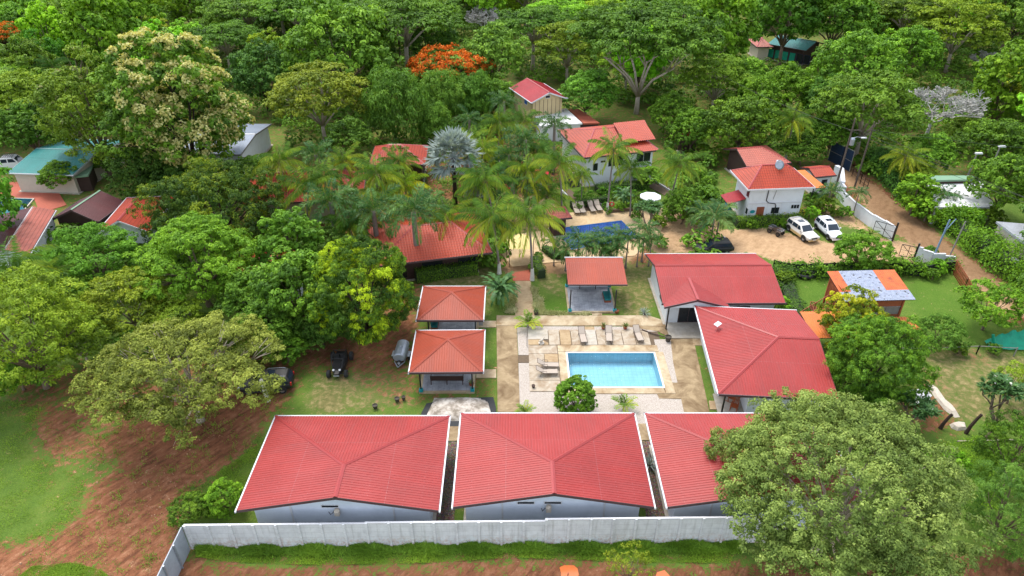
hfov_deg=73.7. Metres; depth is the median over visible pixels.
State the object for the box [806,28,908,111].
broadleaf tree
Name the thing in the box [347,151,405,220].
coconut palm
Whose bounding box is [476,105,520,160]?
coconut palm
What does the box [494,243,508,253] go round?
shrub
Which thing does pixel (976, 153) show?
street lamp
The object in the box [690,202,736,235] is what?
christmas palm
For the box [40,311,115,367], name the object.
broadleaf tree
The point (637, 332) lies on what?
sun lounger
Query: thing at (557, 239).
christmas palm
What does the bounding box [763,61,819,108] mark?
broadleaf tree
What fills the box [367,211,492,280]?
pavilion
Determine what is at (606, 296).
couch
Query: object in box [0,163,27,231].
broadleaf tree
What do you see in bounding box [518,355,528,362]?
path
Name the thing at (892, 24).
broadleaf tree
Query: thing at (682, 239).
shrub
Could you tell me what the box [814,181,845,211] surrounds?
christmas palm
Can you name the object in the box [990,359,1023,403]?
broadleaf tree
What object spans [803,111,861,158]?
broadleaf tree
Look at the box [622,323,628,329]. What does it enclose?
plant pot
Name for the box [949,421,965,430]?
boulder
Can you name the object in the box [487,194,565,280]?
coconut palm
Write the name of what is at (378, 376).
ground
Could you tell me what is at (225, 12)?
broadleaf tree
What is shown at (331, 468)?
house
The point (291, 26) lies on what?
broadleaf tree
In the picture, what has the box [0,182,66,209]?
pool terrace
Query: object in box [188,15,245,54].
broadleaf tree
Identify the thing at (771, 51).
window
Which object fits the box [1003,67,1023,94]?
broadleaf tree
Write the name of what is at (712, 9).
broadleaf tree
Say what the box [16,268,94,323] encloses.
broadleaf tree
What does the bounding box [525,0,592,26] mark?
broadleaf tree
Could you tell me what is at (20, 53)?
broadleaf tree
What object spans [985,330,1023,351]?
tarpaulin
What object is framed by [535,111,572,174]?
royal palm
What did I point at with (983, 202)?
flat roofed building
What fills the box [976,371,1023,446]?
frangipani tree
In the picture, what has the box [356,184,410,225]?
coconut palm
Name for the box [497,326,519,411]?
path
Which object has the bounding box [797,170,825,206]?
carport
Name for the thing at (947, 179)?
flat roofed building
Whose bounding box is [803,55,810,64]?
window
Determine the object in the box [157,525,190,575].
boundary wall
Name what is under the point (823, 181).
door
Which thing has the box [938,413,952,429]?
stump
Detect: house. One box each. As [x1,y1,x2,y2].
[0,206,56,266]
[9,139,124,194]
[98,195,175,252]
[185,123,272,175]
[234,415,450,522]
[236,249,303,305]
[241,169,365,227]
[369,144,428,186]
[451,412,655,520]
[510,78,567,133]
[643,412,863,529]
[644,253,786,338]
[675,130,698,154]
[694,305,836,411]
[720,163,815,218]
[723,145,791,175]
[748,37,773,59]
[768,35,824,65]
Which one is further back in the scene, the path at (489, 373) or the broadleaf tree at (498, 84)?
the broadleaf tree at (498, 84)
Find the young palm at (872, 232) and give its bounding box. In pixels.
[864,227,881,237]
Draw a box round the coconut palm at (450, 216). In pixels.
[417,198,477,239]
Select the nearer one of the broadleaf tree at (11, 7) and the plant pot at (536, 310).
the plant pot at (536, 310)
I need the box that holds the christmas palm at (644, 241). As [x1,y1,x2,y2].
[629,227,655,266]
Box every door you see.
[677,308,697,321]
[756,207,764,215]
[819,179,827,191]
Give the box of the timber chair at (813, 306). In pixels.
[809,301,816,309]
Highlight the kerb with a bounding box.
[609,207,658,212]
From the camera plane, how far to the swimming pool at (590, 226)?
87.03 m
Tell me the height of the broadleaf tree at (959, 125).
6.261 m
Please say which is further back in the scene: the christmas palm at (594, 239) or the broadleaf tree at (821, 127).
the broadleaf tree at (821, 127)
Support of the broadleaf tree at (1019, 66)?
on the ground at (378, 376)
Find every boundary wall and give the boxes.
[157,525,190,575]
[183,516,766,548]
[831,165,844,197]
[838,183,895,239]
[915,246,955,262]
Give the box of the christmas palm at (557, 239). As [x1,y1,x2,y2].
[540,235,565,265]
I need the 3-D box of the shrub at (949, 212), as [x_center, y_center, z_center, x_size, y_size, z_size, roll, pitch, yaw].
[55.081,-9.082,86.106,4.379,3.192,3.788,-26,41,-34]
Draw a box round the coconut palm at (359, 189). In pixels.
[324,177,371,235]
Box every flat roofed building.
[74,165,97,191]
[535,108,581,141]
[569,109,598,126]
[928,181,992,223]
[932,175,972,183]
[994,221,1023,262]
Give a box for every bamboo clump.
[359,62,432,142]
[413,100,456,144]
[420,67,471,127]
[451,69,498,120]
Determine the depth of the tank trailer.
62.88 m
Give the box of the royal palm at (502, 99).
[488,85,521,140]
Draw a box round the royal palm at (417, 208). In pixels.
[378,182,448,245]
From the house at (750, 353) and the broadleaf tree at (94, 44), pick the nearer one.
the house at (750, 353)
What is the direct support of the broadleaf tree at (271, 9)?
on the ground at (378, 376)
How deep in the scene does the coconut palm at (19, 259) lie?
63.74 m
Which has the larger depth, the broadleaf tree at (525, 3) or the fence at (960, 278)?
the broadleaf tree at (525, 3)
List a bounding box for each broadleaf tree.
[0,0,19,14]
[0,0,44,35]
[0,21,27,49]
[0,33,63,74]
[0,61,42,109]
[0,66,35,127]
[0,67,72,134]
[0,99,67,150]
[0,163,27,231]
[0,259,110,395]
[0,353,48,396]
[13,28,75,66]
[14,0,73,53]
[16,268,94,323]
[23,42,132,177]
[24,0,51,23]
[32,0,105,56]
[35,159,77,188]
[37,221,146,296]
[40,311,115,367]
[57,0,142,66]
[64,309,285,449]
[69,265,174,334]
[71,13,119,50]
[86,26,255,177]
[91,52,151,71]
[93,148,123,170]
[100,148,174,199]
[103,324,164,364]
[106,0,166,32]
[121,210,257,307]
[124,155,286,259]
[130,15,169,30]
[131,18,193,85]
[141,0,171,22]
[141,296,207,340]
[142,5,184,25]
[144,159,198,191]
[161,0,213,21]
[170,17,204,47]
[184,19,266,71]
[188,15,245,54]
[194,0,265,28]
[207,319,259,355]
[209,265,290,329]
[210,0,245,18]
[211,32,247,48]
[222,37,300,110]
[226,155,270,181]
[231,298,306,358]
[246,27,285,88]
[246,245,356,333]
[248,0,285,35]
[251,206,324,267]
[252,0,342,25]
[252,8,284,34]
[260,329,308,365]
[262,59,369,144]
[274,0,405,107]
[283,16,330,43]
[290,302,351,350]
[296,234,419,345]
[298,225,354,265]
[324,27,380,75]
[324,114,378,162]
[336,0,356,5]
[344,0,466,73]
[351,20,398,71]
[376,1,424,55]
[399,8,458,69]
[403,42,496,83]
[449,0,466,27]
[459,0,506,24]
[462,21,531,79]
[475,78,513,109]
[476,0,523,12]
[486,4,578,69]
[516,0,535,24]
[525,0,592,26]
[531,19,606,82]
[553,374,597,411]
[557,68,619,115]
[574,0,627,20]
[585,0,622,31]
[596,40,651,89]
[603,539,655,575]
[613,27,667,83]
[632,164,668,183]
[637,26,674,86]
[645,0,701,16]
[647,90,694,138]
[662,184,705,223]
[664,107,718,149]
[678,53,756,110]
[686,0,762,87]
[690,0,724,31]
[700,96,786,146]
[703,423,776,464]
[711,386,1005,575]
[722,56,772,95]
[737,72,783,125]
[748,0,824,65]
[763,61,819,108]
[779,132,827,164]
[790,0,890,40]
[799,73,859,120]
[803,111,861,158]
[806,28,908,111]
[809,69,938,156]
[814,283,889,350]
[823,312,941,413]
[832,229,899,268]
[853,11,901,34]
[869,0,960,53]
[880,25,947,73]
[888,154,940,178]
[892,172,941,214]
[898,9,964,42]
[902,0,1012,72]
[904,132,960,176]
[941,115,987,153]
[949,117,1023,165]
[952,459,1023,566]
[953,277,1023,330]
[955,0,979,37]
[963,152,1023,208]
[969,408,1023,477]
[970,39,1023,120]
[973,63,1023,96]
[976,0,1023,52]
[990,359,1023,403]
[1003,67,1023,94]
[1012,377,1023,428]
[1013,267,1023,303]
[1016,92,1023,129]
[1019,204,1023,236]
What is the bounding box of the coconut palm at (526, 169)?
[503,153,556,210]
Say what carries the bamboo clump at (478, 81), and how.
on the ground at (378, 376)
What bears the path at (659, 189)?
on the ground at (378, 376)
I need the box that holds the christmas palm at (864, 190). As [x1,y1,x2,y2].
[845,186,871,214]
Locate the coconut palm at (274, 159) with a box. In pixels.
[250,141,308,190]
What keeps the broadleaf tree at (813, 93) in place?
on the ground at (378, 376)
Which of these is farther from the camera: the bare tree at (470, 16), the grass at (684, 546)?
the bare tree at (470, 16)
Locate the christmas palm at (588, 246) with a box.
[572,238,598,256]
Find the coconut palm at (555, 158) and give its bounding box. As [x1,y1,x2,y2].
[528,139,587,205]
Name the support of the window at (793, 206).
in the house at (763, 189)
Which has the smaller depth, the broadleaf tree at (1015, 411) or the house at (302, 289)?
the broadleaf tree at (1015, 411)
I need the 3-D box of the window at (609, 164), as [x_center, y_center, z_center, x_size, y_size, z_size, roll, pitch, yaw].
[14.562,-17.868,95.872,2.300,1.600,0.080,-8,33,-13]
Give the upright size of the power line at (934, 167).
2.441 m
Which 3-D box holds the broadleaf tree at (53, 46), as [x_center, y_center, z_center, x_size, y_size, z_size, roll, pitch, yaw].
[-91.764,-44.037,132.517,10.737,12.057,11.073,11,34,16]
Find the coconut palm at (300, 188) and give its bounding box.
[275,164,340,216]
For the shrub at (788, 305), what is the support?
on the ground at (378, 376)
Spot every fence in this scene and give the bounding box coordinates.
[772,259,955,275]
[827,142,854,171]
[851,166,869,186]
[875,345,1017,356]
[953,260,971,291]
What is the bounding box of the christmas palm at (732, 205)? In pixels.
[708,198,738,237]
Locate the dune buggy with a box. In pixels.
[326,349,353,377]
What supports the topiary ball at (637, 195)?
on the ground at (378, 376)
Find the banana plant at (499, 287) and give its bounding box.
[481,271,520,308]
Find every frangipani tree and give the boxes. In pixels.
[632,199,663,239]
[891,390,943,431]
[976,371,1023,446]
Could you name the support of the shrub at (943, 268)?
on the ground at (378, 376)
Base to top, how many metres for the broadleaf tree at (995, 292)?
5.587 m
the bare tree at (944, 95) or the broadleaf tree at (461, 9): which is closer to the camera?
the bare tree at (944, 95)
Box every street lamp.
[967,152,982,174]
[995,145,1005,156]
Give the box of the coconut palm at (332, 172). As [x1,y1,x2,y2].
[299,157,350,204]
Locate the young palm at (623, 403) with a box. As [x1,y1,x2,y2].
[611,393,638,411]
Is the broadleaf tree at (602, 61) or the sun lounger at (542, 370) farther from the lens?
the broadleaf tree at (602, 61)
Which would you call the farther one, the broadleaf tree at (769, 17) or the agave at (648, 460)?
the broadleaf tree at (769, 17)
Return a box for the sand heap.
[421,397,495,425]
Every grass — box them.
[0,400,261,575]
[193,538,742,558]
[195,550,733,564]
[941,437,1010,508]
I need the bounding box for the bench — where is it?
[430,374,463,384]
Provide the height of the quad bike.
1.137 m
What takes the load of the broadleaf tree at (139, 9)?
on the ground at (378, 376)
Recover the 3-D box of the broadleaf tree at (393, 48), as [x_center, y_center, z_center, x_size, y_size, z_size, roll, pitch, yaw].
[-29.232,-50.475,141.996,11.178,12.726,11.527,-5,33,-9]
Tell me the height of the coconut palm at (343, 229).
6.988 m
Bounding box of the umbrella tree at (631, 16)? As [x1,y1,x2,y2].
[563,0,727,114]
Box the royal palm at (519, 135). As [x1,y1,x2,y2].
[500,116,550,190]
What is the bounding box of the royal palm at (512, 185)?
[487,166,537,220]
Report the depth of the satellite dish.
84.91 m
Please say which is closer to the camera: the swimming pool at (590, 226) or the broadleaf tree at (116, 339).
the broadleaf tree at (116, 339)
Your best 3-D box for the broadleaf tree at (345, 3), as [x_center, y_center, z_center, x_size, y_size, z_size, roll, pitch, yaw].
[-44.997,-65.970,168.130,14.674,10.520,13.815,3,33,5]
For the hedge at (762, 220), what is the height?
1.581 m
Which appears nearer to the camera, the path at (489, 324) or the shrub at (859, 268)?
the path at (489, 324)
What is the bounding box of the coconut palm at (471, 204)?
[455,192,489,216]
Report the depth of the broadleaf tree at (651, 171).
94.40 m
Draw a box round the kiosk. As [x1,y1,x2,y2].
[546,206,572,237]
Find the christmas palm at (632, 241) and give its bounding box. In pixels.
[613,227,644,268]
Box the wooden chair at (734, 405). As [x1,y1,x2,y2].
[729,397,740,411]
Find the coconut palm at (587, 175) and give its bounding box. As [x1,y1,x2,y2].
[567,165,598,198]
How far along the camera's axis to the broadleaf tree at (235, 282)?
63.74 m
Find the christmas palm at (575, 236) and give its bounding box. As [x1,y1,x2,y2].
[562,225,596,256]
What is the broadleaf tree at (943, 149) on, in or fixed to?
on the ground at (378, 376)
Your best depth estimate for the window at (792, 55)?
152.17 m
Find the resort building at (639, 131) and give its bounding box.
[558,120,658,186]
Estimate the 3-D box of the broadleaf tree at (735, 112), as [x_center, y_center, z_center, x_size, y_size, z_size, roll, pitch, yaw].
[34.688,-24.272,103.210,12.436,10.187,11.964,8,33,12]
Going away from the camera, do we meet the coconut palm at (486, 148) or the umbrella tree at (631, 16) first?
the coconut palm at (486, 148)
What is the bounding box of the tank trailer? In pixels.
[391,339,410,367]
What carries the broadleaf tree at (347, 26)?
on the ground at (378, 376)
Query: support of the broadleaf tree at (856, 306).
on the ground at (378, 376)
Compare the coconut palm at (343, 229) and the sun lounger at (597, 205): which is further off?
the sun lounger at (597, 205)
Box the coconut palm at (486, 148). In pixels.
[460,132,505,172]
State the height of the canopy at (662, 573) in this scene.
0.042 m
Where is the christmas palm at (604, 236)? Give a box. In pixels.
[588,226,618,256]
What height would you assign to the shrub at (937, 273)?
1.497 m
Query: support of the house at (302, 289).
on the ground at (378, 376)
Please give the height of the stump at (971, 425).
2.168 m
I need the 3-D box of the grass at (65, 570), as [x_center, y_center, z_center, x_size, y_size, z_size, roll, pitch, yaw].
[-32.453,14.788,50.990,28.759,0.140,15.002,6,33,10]
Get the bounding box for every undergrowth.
[0,0,1023,288]
[238,124,562,256]
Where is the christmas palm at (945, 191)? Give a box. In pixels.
[925,183,962,199]
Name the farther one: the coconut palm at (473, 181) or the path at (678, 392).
the coconut palm at (473, 181)
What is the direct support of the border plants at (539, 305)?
on the ground at (378, 376)
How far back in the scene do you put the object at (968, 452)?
53.41 m
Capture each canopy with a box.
[506,234,533,266]
[559,565,578,575]
[656,570,669,575]
[800,311,852,355]
[895,317,918,333]
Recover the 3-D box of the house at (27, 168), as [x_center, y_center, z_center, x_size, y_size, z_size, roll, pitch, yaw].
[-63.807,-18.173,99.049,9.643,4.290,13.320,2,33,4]
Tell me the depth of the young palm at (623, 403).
57.53 m
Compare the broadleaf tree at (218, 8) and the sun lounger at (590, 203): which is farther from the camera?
the broadleaf tree at (218, 8)
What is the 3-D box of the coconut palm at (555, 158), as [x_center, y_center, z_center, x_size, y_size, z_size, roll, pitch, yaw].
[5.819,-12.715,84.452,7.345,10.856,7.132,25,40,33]
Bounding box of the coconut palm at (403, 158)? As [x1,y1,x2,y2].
[377,144,422,192]
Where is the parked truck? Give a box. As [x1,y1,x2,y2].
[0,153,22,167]
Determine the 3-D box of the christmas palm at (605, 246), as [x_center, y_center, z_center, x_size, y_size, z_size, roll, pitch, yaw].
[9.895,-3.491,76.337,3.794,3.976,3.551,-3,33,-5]
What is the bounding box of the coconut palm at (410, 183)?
[379,170,431,217]
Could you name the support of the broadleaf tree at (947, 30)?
on the ground at (378, 376)
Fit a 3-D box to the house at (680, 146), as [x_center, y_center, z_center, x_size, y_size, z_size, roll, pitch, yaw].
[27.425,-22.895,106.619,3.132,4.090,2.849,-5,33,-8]
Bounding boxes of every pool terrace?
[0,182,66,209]
[502,230,645,266]
[566,208,670,238]
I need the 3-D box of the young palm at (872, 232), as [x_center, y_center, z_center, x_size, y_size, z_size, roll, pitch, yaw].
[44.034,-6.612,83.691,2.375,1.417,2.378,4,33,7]
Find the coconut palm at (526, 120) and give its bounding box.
[505,105,541,154]
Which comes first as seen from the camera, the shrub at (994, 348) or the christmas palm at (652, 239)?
the shrub at (994, 348)
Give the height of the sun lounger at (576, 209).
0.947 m
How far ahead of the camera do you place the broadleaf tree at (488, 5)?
168.81 m
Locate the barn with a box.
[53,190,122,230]
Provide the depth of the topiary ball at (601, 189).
93.65 m
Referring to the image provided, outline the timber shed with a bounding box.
[799,270,914,325]
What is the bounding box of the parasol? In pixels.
[640,192,660,200]
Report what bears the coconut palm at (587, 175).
on the path at (569, 192)
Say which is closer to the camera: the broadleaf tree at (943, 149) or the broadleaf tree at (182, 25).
the broadleaf tree at (943, 149)
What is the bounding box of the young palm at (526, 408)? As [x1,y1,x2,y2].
[515,400,535,411]
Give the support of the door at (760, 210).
in the house at (763, 189)
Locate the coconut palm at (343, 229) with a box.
[320,202,382,249]
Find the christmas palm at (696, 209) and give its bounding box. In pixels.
[685,200,721,226]
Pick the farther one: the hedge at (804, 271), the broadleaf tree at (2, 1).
the broadleaf tree at (2, 1)
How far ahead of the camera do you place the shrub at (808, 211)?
87.33 m
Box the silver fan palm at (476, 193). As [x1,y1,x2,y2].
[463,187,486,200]
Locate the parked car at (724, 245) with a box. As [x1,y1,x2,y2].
[693,237,733,252]
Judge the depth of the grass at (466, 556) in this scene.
45.83 m
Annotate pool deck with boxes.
[528,330,675,393]
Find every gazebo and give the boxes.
[408,329,485,393]
[415,286,485,329]
[564,257,627,313]
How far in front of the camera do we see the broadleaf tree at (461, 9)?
169.06 m
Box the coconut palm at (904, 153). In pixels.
[879,141,934,181]
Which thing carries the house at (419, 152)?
on the ground at (378, 376)
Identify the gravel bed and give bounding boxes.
[436,441,456,520]
[517,327,528,354]
[518,363,683,423]
[529,326,654,331]
[642,441,664,516]
[654,339,676,382]
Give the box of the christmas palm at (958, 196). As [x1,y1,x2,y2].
[947,190,968,200]
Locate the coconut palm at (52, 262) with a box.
[19,253,76,296]
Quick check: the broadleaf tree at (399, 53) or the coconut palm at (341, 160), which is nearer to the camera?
the coconut palm at (341, 160)
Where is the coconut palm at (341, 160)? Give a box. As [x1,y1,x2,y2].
[324,141,367,177]
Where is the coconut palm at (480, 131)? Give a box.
[453,125,489,165]
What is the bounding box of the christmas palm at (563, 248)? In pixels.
[552,239,581,270]
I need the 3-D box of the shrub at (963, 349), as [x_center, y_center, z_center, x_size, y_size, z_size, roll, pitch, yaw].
[42.132,5.785,64.257,1.522,1.282,1.759,11,34,17]
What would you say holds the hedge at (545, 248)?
on the ground at (378, 376)
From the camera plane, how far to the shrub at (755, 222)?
85.18 m
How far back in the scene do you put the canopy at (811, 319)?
64.14 m
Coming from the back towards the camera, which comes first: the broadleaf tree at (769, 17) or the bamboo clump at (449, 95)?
the broadleaf tree at (769, 17)
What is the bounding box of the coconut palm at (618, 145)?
[587,126,642,214]
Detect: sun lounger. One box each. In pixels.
[536,365,557,376]
[537,358,558,366]
[572,201,580,214]
[578,201,585,214]
[578,326,587,343]
[587,200,596,211]
[593,199,602,211]
[605,325,612,342]
[633,324,643,341]
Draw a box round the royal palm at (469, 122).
[450,104,483,135]
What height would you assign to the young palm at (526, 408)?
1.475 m
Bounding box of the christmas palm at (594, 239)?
[578,231,607,256]
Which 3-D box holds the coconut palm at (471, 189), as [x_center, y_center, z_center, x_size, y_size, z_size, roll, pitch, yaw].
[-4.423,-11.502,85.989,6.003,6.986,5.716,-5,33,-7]
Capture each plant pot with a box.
[533,307,538,314]
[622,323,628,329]
[665,334,671,341]
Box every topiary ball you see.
[573,190,580,198]
[586,190,594,196]
[596,186,606,195]
[604,206,612,214]
[635,192,641,199]
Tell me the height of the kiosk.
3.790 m
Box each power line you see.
[682,51,849,129]
[851,130,1022,201]
[859,130,1021,196]
[873,130,1020,147]
[880,134,1023,196]
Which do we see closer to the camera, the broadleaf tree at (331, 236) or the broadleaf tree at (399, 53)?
the broadleaf tree at (331, 236)
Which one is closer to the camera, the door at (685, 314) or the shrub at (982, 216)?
the door at (685, 314)
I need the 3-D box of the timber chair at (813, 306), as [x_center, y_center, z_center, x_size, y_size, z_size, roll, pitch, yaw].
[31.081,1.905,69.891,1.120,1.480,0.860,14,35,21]
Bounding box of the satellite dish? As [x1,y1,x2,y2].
[775,160,783,169]
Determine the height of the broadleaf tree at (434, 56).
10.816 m
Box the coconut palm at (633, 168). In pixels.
[613,150,651,215]
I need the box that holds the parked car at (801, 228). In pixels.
[786,216,819,241]
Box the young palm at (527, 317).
[514,309,542,329]
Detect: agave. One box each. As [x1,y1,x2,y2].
[638,307,650,316]
[645,454,657,471]
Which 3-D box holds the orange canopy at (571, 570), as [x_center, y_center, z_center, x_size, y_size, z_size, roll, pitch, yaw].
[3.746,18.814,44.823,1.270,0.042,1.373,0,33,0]
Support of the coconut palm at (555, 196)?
on the ground at (378, 376)
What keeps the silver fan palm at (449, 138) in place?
on the ground at (378, 376)
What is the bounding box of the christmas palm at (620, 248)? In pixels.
[600,238,629,261]
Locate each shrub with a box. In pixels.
[166,490,213,529]
[200,476,242,520]
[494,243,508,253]
[533,251,543,258]
[613,202,626,210]
[626,199,639,209]
[630,210,642,219]
[651,213,667,226]
[653,235,668,248]
[661,208,675,216]
[679,235,696,244]
[688,167,707,182]
[701,176,717,187]
[746,217,759,227]
[774,295,792,308]
[775,268,795,283]
[777,217,787,227]
[803,191,820,205]
[804,205,821,218]
[806,262,824,275]
[813,194,838,212]
[830,208,839,216]
[836,206,854,216]
[855,262,875,270]
[878,260,892,269]
[893,255,914,273]
[905,194,943,222]
[913,262,927,276]
[914,313,975,352]
[924,245,938,252]
[926,268,940,279]
[928,258,948,273]
[937,203,963,222]
[942,449,973,471]
[951,343,968,356]
[961,205,986,226]
[977,205,1010,227]
[986,342,1002,355]
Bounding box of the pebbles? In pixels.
[12,409,255,574]
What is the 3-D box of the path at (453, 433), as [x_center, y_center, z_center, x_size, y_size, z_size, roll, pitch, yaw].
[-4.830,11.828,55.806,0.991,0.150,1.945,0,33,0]
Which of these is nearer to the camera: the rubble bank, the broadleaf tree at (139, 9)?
the rubble bank
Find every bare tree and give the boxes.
[464,5,499,26]
[905,85,991,133]
[969,50,995,71]
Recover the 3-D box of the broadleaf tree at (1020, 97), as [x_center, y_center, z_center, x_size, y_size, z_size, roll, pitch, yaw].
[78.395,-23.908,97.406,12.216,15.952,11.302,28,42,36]
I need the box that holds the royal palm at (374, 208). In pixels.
[341,182,402,240]
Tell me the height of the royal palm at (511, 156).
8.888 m
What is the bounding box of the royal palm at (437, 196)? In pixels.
[403,187,451,218]
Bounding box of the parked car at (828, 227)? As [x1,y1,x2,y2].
[814,215,842,240]
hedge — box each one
[414,260,478,283]
[529,255,546,278]
[541,244,569,259]
[569,194,609,208]
[594,179,649,192]
[701,190,731,204]
[734,212,803,227]
[772,262,809,319]
[774,252,964,280]
[784,207,804,215]
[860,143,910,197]
[894,185,1023,287]
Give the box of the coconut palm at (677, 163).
[651,147,708,206]
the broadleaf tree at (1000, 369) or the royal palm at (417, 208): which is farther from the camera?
the royal palm at (417, 208)
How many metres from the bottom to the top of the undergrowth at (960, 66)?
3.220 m
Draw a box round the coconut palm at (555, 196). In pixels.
[522,177,574,216]
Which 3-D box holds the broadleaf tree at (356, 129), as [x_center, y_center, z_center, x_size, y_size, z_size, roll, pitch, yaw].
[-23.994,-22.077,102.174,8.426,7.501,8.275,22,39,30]
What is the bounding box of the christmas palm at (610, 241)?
[600,232,624,256]
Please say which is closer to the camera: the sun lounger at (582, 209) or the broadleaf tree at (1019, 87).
the sun lounger at (582, 209)
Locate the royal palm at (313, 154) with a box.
[288,138,342,168]
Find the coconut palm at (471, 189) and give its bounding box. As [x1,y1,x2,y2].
[452,169,493,202]
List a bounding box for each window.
[320,505,338,507]
[389,264,407,277]
[421,260,442,267]
[457,256,478,268]
[517,501,534,504]
[544,501,561,504]
[592,163,597,170]
[608,156,621,166]
[636,152,650,162]
[768,48,773,57]
[770,207,779,213]
[774,50,779,58]
[782,51,788,60]
[788,52,795,60]
[790,204,799,208]
[795,54,802,62]
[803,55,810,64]
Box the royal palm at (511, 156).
[489,134,530,192]
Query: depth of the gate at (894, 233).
82.91 m
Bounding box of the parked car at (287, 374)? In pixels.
[237,367,294,395]
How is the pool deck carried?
on the ground at (378, 376)
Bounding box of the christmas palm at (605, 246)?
[586,239,613,256]
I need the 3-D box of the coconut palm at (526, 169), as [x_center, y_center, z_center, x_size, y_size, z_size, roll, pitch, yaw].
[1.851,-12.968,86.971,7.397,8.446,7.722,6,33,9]
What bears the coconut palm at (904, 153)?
on the ground at (378, 376)
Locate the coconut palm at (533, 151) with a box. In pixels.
[514,133,562,190]
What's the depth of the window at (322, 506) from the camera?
46.40 m
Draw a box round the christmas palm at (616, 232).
[602,223,630,256]
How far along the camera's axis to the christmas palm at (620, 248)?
75.14 m
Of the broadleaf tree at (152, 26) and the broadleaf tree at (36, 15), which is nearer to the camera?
the broadleaf tree at (152, 26)
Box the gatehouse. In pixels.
[800,165,836,193]
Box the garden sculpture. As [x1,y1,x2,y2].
[538,336,544,344]
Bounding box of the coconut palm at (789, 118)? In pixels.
[775,102,817,158]
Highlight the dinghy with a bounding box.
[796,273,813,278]
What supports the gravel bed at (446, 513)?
on the ground at (378, 376)
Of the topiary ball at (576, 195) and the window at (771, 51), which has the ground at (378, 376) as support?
the topiary ball at (576, 195)
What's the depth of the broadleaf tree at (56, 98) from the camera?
90.54 m
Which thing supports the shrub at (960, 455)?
on the ground at (378, 376)
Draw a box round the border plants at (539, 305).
[503,285,591,316]
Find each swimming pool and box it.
[0,198,34,213]
[560,220,636,249]
[566,352,664,387]
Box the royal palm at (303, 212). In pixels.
[262,210,310,238]
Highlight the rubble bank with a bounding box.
[930,385,959,417]
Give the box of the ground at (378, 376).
[0,0,1023,575]
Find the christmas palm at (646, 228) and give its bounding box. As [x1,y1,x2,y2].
[625,218,661,261]
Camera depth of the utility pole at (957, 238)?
77.90 m
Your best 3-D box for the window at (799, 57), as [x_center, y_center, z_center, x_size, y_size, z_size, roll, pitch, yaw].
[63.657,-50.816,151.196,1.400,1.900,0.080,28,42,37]
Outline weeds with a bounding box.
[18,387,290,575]
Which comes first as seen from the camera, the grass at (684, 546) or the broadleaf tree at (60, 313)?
the grass at (684, 546)
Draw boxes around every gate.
[873,220,898,241]
[899,243,920,257]
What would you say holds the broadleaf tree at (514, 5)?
on the ground at (378, 376)
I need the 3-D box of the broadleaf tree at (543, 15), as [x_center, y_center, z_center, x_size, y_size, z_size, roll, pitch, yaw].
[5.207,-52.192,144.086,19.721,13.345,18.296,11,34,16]
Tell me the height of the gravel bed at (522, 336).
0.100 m
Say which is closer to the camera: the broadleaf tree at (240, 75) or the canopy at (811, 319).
the canopy at (811, 319)
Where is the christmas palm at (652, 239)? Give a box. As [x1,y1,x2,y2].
[639,230,664,266]
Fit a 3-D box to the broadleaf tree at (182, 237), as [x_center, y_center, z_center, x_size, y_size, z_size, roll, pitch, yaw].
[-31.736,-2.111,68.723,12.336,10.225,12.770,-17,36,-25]
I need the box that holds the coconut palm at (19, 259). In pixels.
[0,235,62,323]
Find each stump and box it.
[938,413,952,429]
[964,414,982,434]
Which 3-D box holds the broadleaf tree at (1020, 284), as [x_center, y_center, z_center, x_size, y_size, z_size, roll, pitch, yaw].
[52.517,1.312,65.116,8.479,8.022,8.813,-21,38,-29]
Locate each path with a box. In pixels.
[446,426,458,440]
[476,369,495,377]
[479,321,495,327]
[497,315,664,325]
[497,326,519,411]
[512,270,529,280]
[515,281,533,314]
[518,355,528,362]
[565,189,590,210]
[585,326,594,329]
[629,326,708,411]
[638,424,649,440]
[648,182,688,196]
[657,383,682,398]
[693,338,701,345]
[709,401,716,409]
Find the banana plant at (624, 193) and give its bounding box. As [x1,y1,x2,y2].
[613,186,634,204]
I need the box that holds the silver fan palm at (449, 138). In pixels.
[423,125,483,207]
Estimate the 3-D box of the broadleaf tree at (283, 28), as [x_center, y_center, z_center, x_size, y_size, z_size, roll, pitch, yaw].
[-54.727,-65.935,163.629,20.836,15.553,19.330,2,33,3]
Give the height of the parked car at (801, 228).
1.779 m
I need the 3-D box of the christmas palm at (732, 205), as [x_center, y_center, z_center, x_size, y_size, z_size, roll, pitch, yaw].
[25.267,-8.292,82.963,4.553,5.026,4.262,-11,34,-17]
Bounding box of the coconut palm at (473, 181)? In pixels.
[454,153,518,230]
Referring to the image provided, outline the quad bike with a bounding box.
[767,224,785,236]
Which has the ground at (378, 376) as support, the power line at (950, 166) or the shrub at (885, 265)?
the shrub at (885, 265)
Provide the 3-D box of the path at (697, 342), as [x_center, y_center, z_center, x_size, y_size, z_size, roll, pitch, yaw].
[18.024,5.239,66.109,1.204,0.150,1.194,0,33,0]
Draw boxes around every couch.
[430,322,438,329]
[602,288,610,302]
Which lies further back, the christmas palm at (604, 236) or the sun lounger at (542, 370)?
the christmas palm at (604, 236)
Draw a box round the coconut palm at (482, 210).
[454,191,529,274]
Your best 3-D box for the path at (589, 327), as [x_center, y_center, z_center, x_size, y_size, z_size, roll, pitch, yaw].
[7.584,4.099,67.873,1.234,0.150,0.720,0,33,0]
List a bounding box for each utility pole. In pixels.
[832,118,866,196]
[854,121,875,187]
[934,219,955,252]
[949,221,965,254]
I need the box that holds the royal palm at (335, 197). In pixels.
[298,176,363,238]

